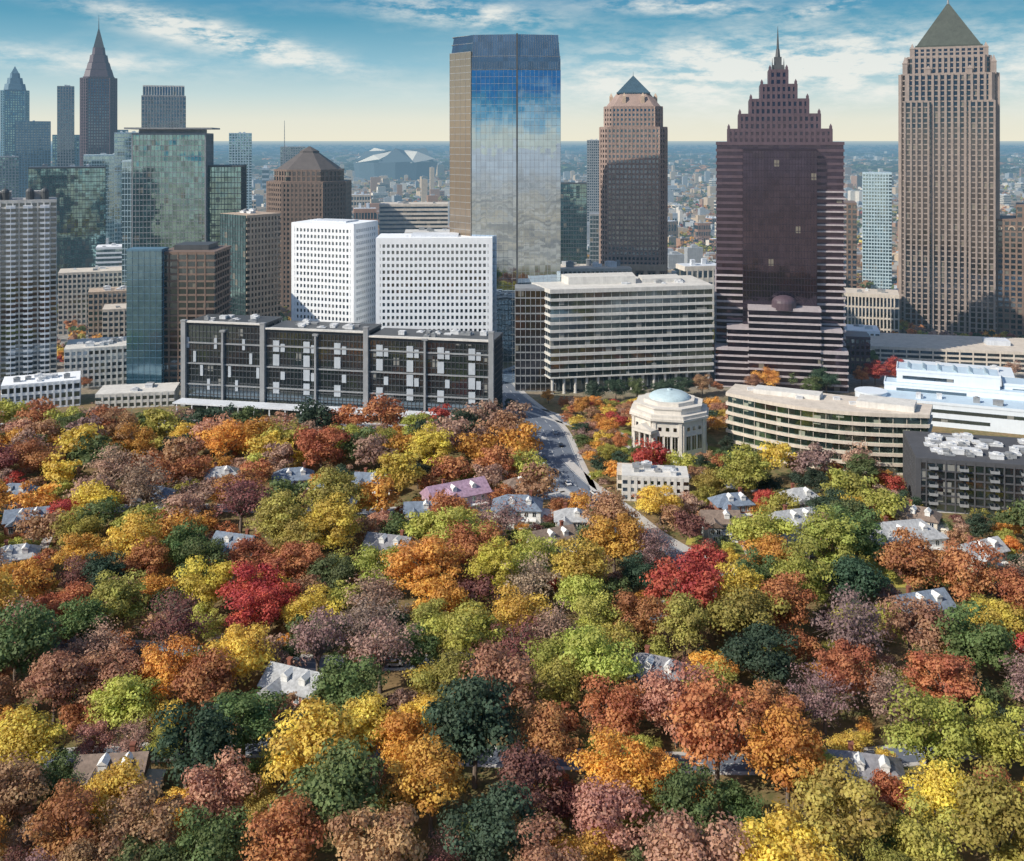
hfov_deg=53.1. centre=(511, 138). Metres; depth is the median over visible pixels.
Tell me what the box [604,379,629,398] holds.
tree
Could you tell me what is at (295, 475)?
house
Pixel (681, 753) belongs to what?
pavement
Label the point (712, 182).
distant building
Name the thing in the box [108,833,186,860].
tree
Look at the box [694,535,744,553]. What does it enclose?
lawn
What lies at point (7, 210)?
bay window
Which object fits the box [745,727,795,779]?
tree
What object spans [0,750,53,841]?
tree
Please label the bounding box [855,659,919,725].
tree
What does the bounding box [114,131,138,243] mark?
glass office building
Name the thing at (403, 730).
tree
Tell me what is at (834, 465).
tree
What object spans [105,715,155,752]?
tree
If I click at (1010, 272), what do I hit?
arched office tower
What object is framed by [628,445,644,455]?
tree
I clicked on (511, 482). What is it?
house
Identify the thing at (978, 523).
tree
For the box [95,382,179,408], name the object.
office building
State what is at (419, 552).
tree
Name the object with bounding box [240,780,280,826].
tree
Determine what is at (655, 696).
tree
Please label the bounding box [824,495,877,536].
tree
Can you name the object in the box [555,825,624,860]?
tree
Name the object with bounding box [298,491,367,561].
tree
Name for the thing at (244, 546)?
tree
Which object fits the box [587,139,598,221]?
office tower
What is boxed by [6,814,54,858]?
tree
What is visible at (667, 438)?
window
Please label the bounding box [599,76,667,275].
pyramid top tower
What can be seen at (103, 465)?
tree
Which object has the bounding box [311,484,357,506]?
house
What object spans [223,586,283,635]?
tree
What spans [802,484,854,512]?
tree
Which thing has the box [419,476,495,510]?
house
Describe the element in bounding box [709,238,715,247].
distant building
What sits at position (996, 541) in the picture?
house
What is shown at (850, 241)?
office tower
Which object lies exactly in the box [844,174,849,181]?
distant building
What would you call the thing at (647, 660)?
house
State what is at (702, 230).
distant building
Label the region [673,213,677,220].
distant building
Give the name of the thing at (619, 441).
tree
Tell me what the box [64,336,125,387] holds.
office building
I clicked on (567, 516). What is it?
house
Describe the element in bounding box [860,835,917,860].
tree
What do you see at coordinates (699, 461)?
tree
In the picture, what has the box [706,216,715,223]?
distant building
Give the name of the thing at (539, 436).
pavement
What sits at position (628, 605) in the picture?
tree
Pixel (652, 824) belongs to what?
tree
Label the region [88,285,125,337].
apartment building
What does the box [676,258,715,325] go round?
distant building
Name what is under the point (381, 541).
house
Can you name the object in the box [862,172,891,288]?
residential tower
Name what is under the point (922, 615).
tree
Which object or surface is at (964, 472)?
brick apartment block
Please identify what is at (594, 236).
glass office building
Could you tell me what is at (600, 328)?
banded office building
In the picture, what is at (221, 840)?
tree
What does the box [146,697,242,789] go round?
tree
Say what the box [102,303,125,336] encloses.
apartment building
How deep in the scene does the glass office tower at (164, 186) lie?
753.05 m
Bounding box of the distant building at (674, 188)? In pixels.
[668,185,680,192]
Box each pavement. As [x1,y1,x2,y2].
[1,420,547,444]
[3,729,1023,774]
[40,585,736,670]
[103,486,563,516]
[513,383,597,498]
[522,405,963,513]
[538,458,733,587]
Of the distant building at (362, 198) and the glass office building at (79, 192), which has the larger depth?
the distant building at (362, 198)
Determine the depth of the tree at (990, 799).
195.38 m
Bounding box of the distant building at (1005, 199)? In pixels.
[1000,194,1010,204]
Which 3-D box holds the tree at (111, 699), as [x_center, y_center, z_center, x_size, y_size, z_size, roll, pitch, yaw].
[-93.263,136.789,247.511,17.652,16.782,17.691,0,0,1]
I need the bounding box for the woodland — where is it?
[57,166,1023,363]
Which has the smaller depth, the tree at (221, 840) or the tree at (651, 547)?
the tree at (221, 840)
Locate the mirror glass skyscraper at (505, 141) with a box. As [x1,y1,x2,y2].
[450,33,560,390]
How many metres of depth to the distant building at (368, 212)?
1198.85 m
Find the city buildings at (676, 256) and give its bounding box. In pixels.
[57,150,1023,315]
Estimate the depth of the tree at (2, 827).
199.48 m
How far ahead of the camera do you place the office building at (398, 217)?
904.85 m
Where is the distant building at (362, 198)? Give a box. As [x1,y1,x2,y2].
[352,192,369,218]
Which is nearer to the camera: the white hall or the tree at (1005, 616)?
the tree at (1005, 616)
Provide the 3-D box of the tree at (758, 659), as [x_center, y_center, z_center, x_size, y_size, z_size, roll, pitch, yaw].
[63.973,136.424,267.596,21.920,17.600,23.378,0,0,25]
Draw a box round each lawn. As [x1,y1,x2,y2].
[0,532,54,547]
[108,506,160,525]
[491,516,552,539]
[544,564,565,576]
[594,429,730,470]
[686,533,695,544]
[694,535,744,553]
[852,551,950,577]
[868,569,959,587]
[882,624,975,650]
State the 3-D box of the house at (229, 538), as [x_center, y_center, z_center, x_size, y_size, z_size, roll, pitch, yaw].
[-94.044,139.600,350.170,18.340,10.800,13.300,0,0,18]
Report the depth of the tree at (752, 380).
578.69 m
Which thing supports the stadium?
on the ground at (756, 785)
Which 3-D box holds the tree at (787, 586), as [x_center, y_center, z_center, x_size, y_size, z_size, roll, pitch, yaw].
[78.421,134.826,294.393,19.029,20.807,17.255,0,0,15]
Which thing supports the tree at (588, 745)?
on the ground at (756, 785)
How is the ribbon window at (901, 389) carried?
in the museum building at (971, 398)
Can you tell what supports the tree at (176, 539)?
on the lawn
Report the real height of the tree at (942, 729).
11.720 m
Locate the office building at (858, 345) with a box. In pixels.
[844,331,870,374]
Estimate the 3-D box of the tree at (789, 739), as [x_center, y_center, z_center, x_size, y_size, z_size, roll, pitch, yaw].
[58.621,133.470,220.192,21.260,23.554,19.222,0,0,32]
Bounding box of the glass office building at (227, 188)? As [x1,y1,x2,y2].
[208,164,246,244]
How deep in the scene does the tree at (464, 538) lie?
333.01 m
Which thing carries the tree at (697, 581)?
on the ground at (756, 785)
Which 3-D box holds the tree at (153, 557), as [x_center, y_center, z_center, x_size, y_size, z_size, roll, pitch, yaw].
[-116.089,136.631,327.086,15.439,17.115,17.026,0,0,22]
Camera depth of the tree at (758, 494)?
394.48 m
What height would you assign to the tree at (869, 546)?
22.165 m
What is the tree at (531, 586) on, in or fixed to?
on the ground at (756, 785)
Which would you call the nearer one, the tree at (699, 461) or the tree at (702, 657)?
the tree at (702, 657)
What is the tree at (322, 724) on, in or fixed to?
on the ground at (756, 785)
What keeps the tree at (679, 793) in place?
on the ground at (756, 785)
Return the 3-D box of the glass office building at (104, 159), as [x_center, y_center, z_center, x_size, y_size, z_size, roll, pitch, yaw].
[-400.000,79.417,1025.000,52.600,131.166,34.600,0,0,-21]
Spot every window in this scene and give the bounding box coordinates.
[6,209,14,375]
[23,208,31,374]
[40,208,48,372]
[297,261,350,320]
[370,226,374,321]
[383,270,485,330]
[657,435,662,448]
[664,435,669,451]
[672,436,677,452]
[686,435,690,451]
[692,434,696,450]
[697,432,701,449]
[896,387,965,395]
[903,375,953,382]
[932,409,1023,420]
[932,418,989,425]
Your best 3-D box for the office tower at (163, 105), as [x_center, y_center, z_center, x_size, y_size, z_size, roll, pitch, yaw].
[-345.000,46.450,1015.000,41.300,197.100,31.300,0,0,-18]
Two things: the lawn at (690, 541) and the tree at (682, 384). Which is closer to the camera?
the lawn at (690, 541)
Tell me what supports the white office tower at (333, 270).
on the ground at (756, 785)
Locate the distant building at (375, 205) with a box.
[352,203,379,224]
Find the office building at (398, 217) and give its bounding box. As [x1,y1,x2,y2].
[379,201,447,234]
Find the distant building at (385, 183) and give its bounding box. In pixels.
[377,178,389,192]
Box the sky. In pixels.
[0,0,1023,140]
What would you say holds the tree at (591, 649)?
on the ground at (756, 785)
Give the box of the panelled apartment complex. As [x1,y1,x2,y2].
[172,314,502,422]
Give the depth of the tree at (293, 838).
193.73 m
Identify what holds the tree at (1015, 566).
on the ground at (756, 785)
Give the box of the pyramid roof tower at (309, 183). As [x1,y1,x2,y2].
[266,146,351,310]
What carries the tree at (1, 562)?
on the ground at (756, 785)
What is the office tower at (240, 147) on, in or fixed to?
on the ground at (756, 785)
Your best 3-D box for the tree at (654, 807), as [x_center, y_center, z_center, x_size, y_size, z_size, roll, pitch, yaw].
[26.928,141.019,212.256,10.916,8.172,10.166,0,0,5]
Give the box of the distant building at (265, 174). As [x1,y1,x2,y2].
[262,165,268,189]
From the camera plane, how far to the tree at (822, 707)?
248.77 m
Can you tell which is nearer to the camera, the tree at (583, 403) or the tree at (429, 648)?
the tree at (429, 648)
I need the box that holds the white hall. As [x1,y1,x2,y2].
[902,359,1014,385]
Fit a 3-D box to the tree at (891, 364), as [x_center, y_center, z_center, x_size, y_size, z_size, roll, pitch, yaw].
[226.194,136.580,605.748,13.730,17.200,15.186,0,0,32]
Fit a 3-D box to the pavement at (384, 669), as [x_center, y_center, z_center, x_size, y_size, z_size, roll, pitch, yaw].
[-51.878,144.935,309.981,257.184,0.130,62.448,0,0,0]
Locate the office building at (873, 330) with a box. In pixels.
[844,324,879,335]
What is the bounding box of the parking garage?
[869,333,1023,372]
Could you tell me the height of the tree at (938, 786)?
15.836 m
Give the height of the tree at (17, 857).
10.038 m
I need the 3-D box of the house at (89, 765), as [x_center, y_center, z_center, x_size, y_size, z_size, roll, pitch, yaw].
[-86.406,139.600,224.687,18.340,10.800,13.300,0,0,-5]
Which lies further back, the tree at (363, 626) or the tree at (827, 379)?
the tree at (827, 379)
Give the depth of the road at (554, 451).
501.87 m
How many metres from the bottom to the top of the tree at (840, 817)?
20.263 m
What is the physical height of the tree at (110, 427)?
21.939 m
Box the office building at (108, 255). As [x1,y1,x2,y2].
[96,243,121,266]
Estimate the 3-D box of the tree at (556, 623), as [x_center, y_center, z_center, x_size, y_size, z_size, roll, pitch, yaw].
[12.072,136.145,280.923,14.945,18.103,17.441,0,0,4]
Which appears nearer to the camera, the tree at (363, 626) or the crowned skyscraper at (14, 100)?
the tree at (363, 626)
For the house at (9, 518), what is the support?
on the ground at (756, 785)
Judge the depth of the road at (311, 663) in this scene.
285.02 m
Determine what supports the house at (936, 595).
on the ground at (756, 785)
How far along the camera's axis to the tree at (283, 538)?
341.34 m
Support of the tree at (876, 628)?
on the ground at (756, 785)
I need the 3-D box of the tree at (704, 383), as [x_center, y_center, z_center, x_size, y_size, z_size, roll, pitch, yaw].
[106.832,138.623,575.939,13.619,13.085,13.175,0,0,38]
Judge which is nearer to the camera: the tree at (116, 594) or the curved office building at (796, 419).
the tree at (116, 594)
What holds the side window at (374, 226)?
in the white office tower at (333, 270)
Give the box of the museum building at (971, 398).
[855,361,1023,434]
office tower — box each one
[0,155,18,197]
[16,120,50,197]
[52,135,79,165]
[57,85,73,165]
[122,127,219,285]
[141,85,185,126]
[220,208,280,316]
[229,132,251,208]
[280,145,305,165]
[291,218,377,323]
[376,232,491,330]
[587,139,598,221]
[844,200,856,287]
[996,202,1023,336]
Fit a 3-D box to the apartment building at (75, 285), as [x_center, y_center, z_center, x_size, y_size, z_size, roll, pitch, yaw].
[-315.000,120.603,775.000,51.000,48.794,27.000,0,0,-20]
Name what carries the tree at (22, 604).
on the ground at (756, 785)
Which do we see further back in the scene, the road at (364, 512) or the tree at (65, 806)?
the road at (364, 512)
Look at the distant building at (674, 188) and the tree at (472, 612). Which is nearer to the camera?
the tree at (472, 612)
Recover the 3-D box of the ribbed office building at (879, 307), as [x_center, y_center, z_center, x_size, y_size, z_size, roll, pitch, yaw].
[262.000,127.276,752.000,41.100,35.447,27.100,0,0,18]
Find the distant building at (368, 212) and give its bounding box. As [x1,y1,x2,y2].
[353,203,376,219]
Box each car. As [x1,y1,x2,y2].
[387,659,402,666]
[564,480,571,485]
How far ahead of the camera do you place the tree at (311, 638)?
273.38 m
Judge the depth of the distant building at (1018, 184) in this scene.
2793.59 m
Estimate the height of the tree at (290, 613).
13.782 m
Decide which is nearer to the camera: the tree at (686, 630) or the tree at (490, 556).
the tree at (686, 630)
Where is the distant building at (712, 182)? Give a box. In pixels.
[709,179,716,185]
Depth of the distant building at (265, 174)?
2660.71 m
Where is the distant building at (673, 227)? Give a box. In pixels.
[668,216,677,237]
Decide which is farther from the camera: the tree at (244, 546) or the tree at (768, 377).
the tree at (768, 377)
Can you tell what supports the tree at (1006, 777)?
on the ground at (756, 785)
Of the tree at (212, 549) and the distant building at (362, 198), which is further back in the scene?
the distant building at (362, 198)
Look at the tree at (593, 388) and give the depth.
558.03 m
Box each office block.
[126,242,231,390]
[561,259,631,273]
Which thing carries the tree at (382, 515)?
on the ground at (756, 785)
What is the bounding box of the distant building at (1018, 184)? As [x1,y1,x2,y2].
[1015,182,1023,189]
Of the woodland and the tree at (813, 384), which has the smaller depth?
the tree at (813, 384)
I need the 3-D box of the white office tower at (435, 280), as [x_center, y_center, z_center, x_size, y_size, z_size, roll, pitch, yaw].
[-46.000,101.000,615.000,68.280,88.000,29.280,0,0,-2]
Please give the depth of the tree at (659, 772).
221.87 m
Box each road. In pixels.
[0,733,1023,770]
[48,579,731,668]
[52,488,558,515]
[159,421,544,442]
[502,383,581,498]
[526,407,894,507]
[540,459,735,573]
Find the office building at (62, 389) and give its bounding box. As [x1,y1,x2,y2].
[1,371,80,411]
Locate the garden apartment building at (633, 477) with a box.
[617,460,688,500]
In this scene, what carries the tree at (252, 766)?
on the ground at (756, 785)
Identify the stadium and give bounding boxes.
[353,148,437,180]
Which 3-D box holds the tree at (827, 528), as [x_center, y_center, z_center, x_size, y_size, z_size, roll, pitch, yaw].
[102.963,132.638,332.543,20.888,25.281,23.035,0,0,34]
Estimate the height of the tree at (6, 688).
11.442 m
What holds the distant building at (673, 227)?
on the ground at (756, 785)
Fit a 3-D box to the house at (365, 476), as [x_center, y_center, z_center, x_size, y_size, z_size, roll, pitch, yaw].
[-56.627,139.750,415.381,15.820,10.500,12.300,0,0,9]
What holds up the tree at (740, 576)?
on the ground at (756, 785)
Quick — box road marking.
[503,386,592,498]
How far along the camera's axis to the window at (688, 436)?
462.06 m
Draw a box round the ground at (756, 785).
[0,141,1023,860]
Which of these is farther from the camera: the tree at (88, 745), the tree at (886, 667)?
the tree at (886, 667)
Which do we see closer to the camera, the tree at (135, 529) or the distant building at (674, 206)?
the tree at (135, 529)
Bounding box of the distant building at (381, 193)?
[371,187,387,198]
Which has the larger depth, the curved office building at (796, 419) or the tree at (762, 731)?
the curved office building at (796, 419)
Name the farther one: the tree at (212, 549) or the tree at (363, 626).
the tree at (212, 549)
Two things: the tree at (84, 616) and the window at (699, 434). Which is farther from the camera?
the window at (699, 434)
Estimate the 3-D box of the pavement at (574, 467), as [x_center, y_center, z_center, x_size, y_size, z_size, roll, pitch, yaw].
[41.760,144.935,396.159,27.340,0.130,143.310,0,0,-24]
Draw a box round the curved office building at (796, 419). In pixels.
[726,384,932,474]
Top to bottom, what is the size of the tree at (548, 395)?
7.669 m
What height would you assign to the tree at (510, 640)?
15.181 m
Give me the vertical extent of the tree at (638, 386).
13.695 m
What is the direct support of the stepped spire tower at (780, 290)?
on the ground at (756, 785)
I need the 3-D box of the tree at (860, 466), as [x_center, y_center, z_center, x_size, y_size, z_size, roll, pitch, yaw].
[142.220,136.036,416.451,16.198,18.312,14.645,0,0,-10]
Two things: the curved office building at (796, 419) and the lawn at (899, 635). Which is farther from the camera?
the curved office building at (796, 419)
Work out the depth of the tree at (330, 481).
376.30 m
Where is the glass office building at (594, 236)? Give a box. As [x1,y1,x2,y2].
[590,212,598,263]
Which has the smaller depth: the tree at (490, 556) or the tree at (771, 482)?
the tree at (490, 556)
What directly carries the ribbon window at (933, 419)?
in the museum building at (971, 398)
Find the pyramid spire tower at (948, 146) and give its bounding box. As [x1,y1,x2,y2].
[898,0,999,334]
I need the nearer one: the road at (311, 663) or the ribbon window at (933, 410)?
the road at (311, 663)
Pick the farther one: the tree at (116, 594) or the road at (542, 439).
the road at (542, 439)
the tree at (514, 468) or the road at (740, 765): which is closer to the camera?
the road at (740, 765)
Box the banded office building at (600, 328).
[532,272,713,393]
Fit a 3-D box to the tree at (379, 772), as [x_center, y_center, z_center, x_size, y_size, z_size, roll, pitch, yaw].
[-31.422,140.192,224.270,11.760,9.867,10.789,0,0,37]
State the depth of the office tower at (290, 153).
1785.69 m
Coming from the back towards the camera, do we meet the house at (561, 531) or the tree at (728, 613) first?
the house at (561, 531)
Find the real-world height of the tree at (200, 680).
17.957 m
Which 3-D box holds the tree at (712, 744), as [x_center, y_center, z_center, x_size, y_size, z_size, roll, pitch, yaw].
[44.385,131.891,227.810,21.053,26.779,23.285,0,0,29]
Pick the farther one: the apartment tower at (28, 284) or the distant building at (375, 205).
the distant building at (375, 205)
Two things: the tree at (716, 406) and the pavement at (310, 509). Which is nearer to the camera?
the pavement at (310, 509)
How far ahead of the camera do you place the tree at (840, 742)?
234.34 m
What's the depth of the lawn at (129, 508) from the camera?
393.57 m
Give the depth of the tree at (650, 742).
232.77 m
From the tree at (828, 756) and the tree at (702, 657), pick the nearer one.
the tree at (828, 756)
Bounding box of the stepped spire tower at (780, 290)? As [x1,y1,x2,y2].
[715,29,848,392]
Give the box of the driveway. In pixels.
[40,533,53,547]
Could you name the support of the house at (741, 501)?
on the ground at (756, 785)
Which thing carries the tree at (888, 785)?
on the ground at (756, 785)
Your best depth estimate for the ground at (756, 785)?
294.70 m
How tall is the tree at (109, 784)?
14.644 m
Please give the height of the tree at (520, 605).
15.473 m
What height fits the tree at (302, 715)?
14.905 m
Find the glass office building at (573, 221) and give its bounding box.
[561,180,586,263]
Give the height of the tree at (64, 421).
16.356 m
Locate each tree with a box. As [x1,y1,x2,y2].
[0,442,23,470]
[0,468,14,482]
[0,480,13,515]
[0,547,8,566]
[0,556,57,604]
[0,569,28,622]
[0,592,61,665]
[0,598,66,699]
[0,672,31,712]
[0,703,71,788]
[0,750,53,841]
[0,811,9,860]
[0,843,30,860]
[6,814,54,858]
[7,437,64,485]
[11,648,96,726]
[13,745,84,801]
[17,777,112,860]
[25,846,57,860]
[33,578,99,625]
[46,498,94,521]
[49,505,106,549]
[51,552,94,594]
[51,785,81,820]
[52,531,112,570]
[52,594,112,641]
[54,411,90,433]
[57,835,115,860]
[66,478,124,529]
[67,612,135,665]
[69,641,149,709]
[69,719,115,760]
[73,754,146,825]
[79,549,128,590]
[83,442,134,483]
[83,670,167,735]
[89,568,151,632]
[91,775,185,860]
[97,509,164,575]
[98,406,138,441]
[105,448,179,508]
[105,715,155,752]
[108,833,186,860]
[109,420,158,458]
[119,535,174,582]
[130,586,217,667]
[135,631,203,703]
[140,572,176,611]
[141,723,183,763]
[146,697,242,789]
[151,786,193,832]
[157,645,238,707]
[159,516,210,569]
[169,420,195,440]
[171,553,241,614]
[174,801,255,860]
[175,536,229,577]
[181,745,263,821]
[194,418,254,461]
[200,686,289,761]
[202,620,280,693]
[207,536,278,581]
[209,468,268,504]
[213,473,273,532]
[215,558,292,612]
[221,748,260,786]
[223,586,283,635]
[239,790,328,860]
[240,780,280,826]
[242,827,270,859]
[244,486,306,539]
[258,695,368,793]
[259,540,328,581]
[263,581,301,623]
[268,517,322,571]
[268,734,387,857]
[278,581,345,624]
[282,698,342,750]
[285,604,357,671]
[291,424,352,473]
[293,466,368,524]
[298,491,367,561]
[304,552,360,593]
[306,651,389,714]
[323,799,429,860]
[329,423,362,457]
[333,590,409,645]
[340,689,394,759]
[342,569,406,618]
[343,614,422,693]
[351,542,416,591]
[361,426,384,443]
[362,755,391,796]
[365,707,445,772]
[367,510,390,530]
[374,427,400,451]
[378,530,466,598]
[381,735,471,837]
[391,826,425,860]
[393,621,442,669]
[397,692,437,728]
[403,422,456,469]
[404,597,449,641]
[406,646,472,712]
[408,460,434,488]
[408,537,443,565]
[410,572,469,616]
[418,597,509,664]
[420,666,527,788]
[425,854,448,860]
[427,487,471,525]
[427,825,471,860]
[433,504,499,561]
[433,772,545,860]
[442,518,506,579]
[448,408,486,434]
[448,636,542,720]
[457,599,491,643]
[464,534,524,598]
[473,495,532,540]
[484,581,552,636]
[488,613,547,662]
[495,740,567,823]
[498,551,565,603]
[504,398,518,407]
[504,698,584,783]
[504,811,586,860]
[507,463,518,473]
[511,527,563,574]
[518,628,579,684]
[532,598,579,653]
[533,652,587,711]
[540,390,554,403]
[541,777,582,829]
[548,534,613,581]
[553,572,608,618]
[554,624,643,703]
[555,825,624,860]
[558,396,569,410]
[566,722,654,795]
[568,773,653,858]
[570,590,623,633]
[573,396,591,413]
[577,671,651,739]
[578,512,644,571]
[580,486,642,540]
[582,380,605,396]
[582,733,615,759]
[589,396,603,408]
[591,413,603,430]
[593,618,643,657]
[595,416,620,430]
[596,443,617,463]
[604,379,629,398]
[607,588,670,651]
[611,431,630,449]
[611,458,628,463]
[615,402,631,409]
[617,552,656,598]
[620,733,663,767]
[621,791,663,834]
[625,377,647,397]
[626,746,680,798]
[627,521,680,570]
[627,844,667,860]
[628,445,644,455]
[632,483,683,524]
[633,656,709,747]
[637,809,699,845]
[639,554,726,620]
[640,803,757,860]
[649,379,673,392]
[651,758,730,838]
[652,591,720,660]
[655,451,671,464]
[661,665,763,786]
[666,376,693,391]
[679,538,731,585]
[680,648,739,686]
[680,659,748,726]
[688,466,724,492]
[692,374,714,396]
[692,454,710,466]
[698,815,749,860]
[704,583,794,637]
[706,778,768,827]
[709,401,727,415]
[710,560,766,627]
[712,448,727,458]
[713,441,773,493]
[717,435,734,450]
[717,449,766,486]
[717,620,801,688]
[725,505,798,544]
[733,701,833,808]
[733,797,848,860]
[735,545,779,584]
[739,532,794,568]
[743,374,761,385]
[743,679,810,730]
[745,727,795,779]
[750,366,779,385]
[753,489,774,513]
[755,471,784,490]
[757,569,818,644]
[768,536,839,619]
[784,460,797,470]
[784,657,863,735]
[787,466,829,493]
[787,755,897,860]
[790,745,835,783]
[791,503,863,568]
[800,375,822,390]
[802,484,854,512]
[808,582,895,675]
[809,367,840,392]
[811,637,884,709]
[817,553,893,604]
[821,728,866,751]
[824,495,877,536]
[827,460,843,472]
[827,503,888,558]
[827,603,890,640]
[844,450,880,483]
[852,365,869,385]
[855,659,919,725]
[859,769,918,815]
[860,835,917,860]
[862,360,889,384]
[867,660,914,699]
[873,526,945,589]
[874,820,901,850]
[876,592,955,666]
[878,680,983,776]
[883,355,903,377]
[888,789,968,860]
[895,755,974,840]
[896,490,921,507]
[902,647,984,705]
[903,647,942,686]
[930,597,1018,683]
[932,559,959,592]
[932,720,968,747]
[933,537,1009,612]
[945,756,1023,860]
[958,693,1023,770]
[962,595,1023,637]
[963,509,996,538]
[972,763,1021,800]
[992,565,1023,615]
[994,644,1023,699]
[1003,535,1023,552]
[1003,552,1023,576]
[1010,689,1023,730]
[1011,780,1023,794]
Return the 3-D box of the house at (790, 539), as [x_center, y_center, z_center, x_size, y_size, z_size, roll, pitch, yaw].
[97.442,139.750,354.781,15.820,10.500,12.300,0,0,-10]
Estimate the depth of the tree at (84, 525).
349.10 m
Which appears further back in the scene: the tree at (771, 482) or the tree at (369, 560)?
the tree at (771, 482)
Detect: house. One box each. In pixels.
[0,478,39,513]
[0,539,47,571]
[1,503,50,539]
[71,741,166,818]
[131,483,177,514]
[204,462,239,484]
[210,528,261,564]
[257,656,339,720]
[271,462,314,496]
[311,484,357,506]
[351,467,392,498]
[362,530,417,569]
[403,496,437,525]
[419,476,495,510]
[490,490,552,529]
[502,472,528,493]
[527,520,582,566]
[553,502,588,531]
[624,645,690,708]
[698,504,741,542]
[707,487,755,517]
[768,504,821,534]
[777,524,814,557]
[779,483,819,508]
[825,740,919,813]
[866,516,953,558]
[883,585,958,632]
[895,499,948,534]
[950,535,1010,571]
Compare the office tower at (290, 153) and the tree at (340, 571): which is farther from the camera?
the office tower at (290, 153)
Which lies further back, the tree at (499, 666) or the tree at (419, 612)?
the tree at (419, 612)
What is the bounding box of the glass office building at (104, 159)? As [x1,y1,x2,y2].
[83,153,113,243]
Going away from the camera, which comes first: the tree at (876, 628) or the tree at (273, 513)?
the tree at (876, 628)
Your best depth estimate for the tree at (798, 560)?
305.19 m
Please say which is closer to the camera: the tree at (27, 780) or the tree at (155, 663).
the tree at (27, 780)
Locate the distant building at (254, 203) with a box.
[252,199,255,208]
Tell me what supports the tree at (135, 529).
on the ground at (756, 785)
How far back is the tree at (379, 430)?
470.27 m
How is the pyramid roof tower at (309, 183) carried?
on the ground at (756, 785)
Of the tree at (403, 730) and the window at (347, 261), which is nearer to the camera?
the tree at (403, 730)
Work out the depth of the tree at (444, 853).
199.31 m
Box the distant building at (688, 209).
[675,207,691,212]
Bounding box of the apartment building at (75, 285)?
[58,265,121,335]
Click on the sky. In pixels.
(331, 70)
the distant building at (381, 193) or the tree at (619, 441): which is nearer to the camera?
the tree at (619, 441)
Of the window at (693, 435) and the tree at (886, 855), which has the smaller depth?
the tree at (886, 855)
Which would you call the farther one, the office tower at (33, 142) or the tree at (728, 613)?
the office tower at (33, 142)
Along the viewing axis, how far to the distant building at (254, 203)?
1807.06 m
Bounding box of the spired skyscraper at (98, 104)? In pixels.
[80,23,116,165]
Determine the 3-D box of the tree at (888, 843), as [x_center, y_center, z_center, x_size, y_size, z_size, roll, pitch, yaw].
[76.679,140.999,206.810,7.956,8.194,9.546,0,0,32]
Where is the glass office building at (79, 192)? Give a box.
[28,164,105,294]
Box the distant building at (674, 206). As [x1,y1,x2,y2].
[672,203,681,208]
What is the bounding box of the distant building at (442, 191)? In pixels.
[440,189,444,196]
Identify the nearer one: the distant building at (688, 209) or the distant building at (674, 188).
the distant building at (688, 209)
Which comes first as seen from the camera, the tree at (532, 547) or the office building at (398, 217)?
the tree at (532, 547)
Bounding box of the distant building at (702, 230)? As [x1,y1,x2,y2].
[694,220,710,243]
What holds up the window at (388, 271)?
in the white office tower at (435, 280)
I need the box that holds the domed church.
[629,388,708,460]
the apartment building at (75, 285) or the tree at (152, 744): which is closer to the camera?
the tree at (152, 744)
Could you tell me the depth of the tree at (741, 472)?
403.36 m
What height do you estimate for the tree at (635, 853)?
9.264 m
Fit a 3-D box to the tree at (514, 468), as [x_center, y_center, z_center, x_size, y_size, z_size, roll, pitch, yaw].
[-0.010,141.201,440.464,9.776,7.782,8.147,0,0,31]
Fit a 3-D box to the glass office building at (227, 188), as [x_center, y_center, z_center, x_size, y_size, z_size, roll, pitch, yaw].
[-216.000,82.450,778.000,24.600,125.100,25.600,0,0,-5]
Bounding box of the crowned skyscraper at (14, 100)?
[0,67,29,155]
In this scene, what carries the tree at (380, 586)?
on the ground at (756, 785)
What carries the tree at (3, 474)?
on the ground at (756, 785)
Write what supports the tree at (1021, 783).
on the ground at (756, 785)
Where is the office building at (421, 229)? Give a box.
[405,227,449,232]
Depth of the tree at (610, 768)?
219.98 m
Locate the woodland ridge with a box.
[51,144,1023,173]
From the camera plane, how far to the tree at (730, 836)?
201.45 m
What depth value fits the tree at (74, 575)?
316.27 m
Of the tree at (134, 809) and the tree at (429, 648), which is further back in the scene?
the tree at (429, 648)
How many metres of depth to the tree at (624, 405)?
529.37 m
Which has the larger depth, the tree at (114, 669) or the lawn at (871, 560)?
the lawn at (871, 560)
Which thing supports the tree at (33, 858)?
on the ground at (756, 785)
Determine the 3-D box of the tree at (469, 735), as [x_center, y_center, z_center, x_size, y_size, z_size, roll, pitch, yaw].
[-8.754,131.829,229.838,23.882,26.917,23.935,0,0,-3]
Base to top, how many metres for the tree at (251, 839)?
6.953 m
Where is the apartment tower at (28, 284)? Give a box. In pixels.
[0,187,56,389]
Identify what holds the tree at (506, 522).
on the ground at (756, 785)
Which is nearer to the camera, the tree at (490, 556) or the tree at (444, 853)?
the tree at (444, 853)
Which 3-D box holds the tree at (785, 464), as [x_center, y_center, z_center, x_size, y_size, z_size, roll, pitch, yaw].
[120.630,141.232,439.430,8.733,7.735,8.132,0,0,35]
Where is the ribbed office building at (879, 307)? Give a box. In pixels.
[844,288,898,332]
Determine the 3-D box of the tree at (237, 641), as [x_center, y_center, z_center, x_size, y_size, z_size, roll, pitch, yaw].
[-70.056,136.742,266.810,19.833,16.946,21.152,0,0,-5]
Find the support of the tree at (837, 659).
on the ground at (756, 785)
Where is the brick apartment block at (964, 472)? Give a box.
[903,430,1023,515]
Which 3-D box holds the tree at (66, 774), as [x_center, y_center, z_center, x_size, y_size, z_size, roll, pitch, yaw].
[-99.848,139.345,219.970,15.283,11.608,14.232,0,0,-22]
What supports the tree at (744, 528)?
on the ground at (756, 785)
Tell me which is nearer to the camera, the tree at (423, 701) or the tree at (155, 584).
the tree at (423, 701)
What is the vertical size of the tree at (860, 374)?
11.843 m

